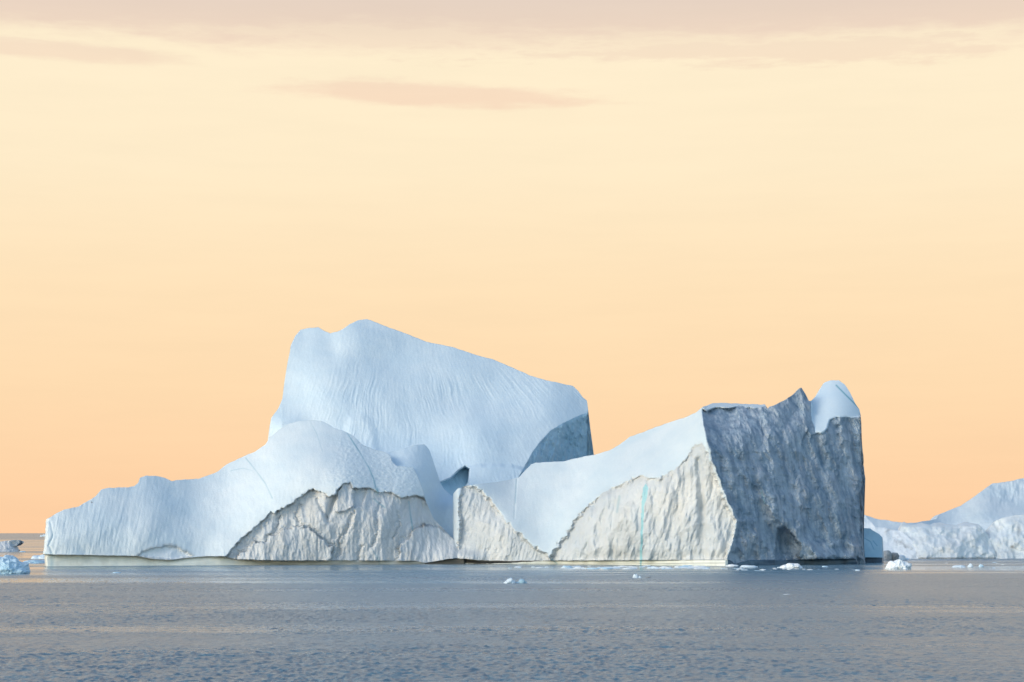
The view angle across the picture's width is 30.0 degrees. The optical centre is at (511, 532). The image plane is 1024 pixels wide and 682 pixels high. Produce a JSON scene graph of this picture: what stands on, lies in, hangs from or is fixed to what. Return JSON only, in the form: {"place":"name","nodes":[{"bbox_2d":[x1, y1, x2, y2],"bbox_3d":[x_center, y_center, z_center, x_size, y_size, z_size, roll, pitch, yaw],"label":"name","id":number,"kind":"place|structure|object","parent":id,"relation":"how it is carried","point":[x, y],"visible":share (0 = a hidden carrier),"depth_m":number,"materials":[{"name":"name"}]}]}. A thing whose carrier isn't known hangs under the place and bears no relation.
{"place":"outdoors","nodes":[
{"label":"outdoors","id":0,"kind":"place"},
{"bbox_2d":[0,533,1023,681],"bbox_3d":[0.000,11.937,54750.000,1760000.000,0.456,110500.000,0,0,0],"label":"water","id":1,"kind":"structure","parent":0,"point":[932,620],"depth_m":252.40,"materials":[{"name":"blue liquid"}]},
{"bbox_2d":[0,540,23,551],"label":"iceberg","id":2,"kind":"object","parent":1,"relation":"on","point":[9,546],"visible":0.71,"depth_m":1241.77,"materials":[{"name":"white ice"}]},
{"bbox_2d":[0,555,29,573],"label":"iceberg","id":3,"kind":"object","parent":1,"relation":"on","point":[10,564],"visible":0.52,"depth_m":562.03,"materials":[{"name":"ice"}]},
{"bbox_2d":[23,560,44,562],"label":"ice floe","id":4,"kind":"object","parent":1,"relation":"on","point":[35,561],"visible":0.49,"depth_m":762.35,"materials":[{"name":"ice"}]},
{"bbox_2d":[31,554,44,558],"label":"ice floe","id":5,"kind":"object","parent":1,"relation":"on","point":[42,556],"visible":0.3,"depth_m":888.21,"materials":[{"name":"white ice"}]},
{"bbox_2d":[43,319,865,565],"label":"iceberg","id":6,"kind":"object","parent":1,"relation":"on","point":[385,445],"visible":0.88,"depth_m":738.53,"materials":[{"name":"white ice"}]},
{"bbox_2d":[504,578,515,582],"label":"growler","id":7,"kind":"object","parent":1,"relation":"on","point":[510,580],"visible":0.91,"depth_m":453.68,"materials":[{"name":"white ice"}]},
{"bbox_2d":[726,564,738,566],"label":"ice floe","id":8,"kind":"object","parent":1,"relation":"on","point":[731,565],"visible":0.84,"depth_m":683.32,"materials":[{"name":"white ice"}]},
{"bbox_2d":[741,565,757,566],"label":"ice floe","id":9,"kind":"object","parent":1,"relation":"on","point":[748,566],"visible":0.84,"depth_m":668.41,"materials":[{"name":"white ice"}]},
{"bbox_2d":[780,563,802,567],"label":"growler","id":10,"kind":"object","parent":1,"relation":"on","point":[792,565],"visible":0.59,"depth_m":658.04,"materials":[{"name":"white ice"}]},
{"bbox_2d":[864,528,883,562],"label":"iceberg","id":11,"kind":"object","parent":1,"relation":"on","point":[873,546],"visible":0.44,"depth_m":770.35,"materials":[{"name":"blue ice"}]},
{"bbox_2d":[883,550,898,559],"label":"growler","id":12,"kind":"object","parent":1,"relation":"on","point":[888,555],"visible":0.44,"depth_m":852.38,"materials":[{"name":"grey ice"}]},
{"bbox_2d":[885,559,911,568],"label":"growler","id":13,"kind":"object","parent":1,"relation":"on","point":[898,564],"visible":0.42,"depth_m":636.62,"materials":[{"name":"white ice"}]},
{"bbox_2d":[899,555,908,559],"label":"growler","id":14,"kind":"object","parent":1,"relation":"on","point":[902,557],"visible":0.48,"depth_m":844.42,"materials":[{"name":"white ice"}]},
{"bbox_2d":[864,478,1023,558],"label":"iceberg","id":15,"kind":"object","parent":1,"relation":"on","point":[987,522],"visible":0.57,"depth_m":908.99,"materials":[{"name":"white ice"}]},
{"bbox_2d":[0,0,1023,532],"label":"sky","id":16,"kind":"structure","parent":0,"point":[661,212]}
]}

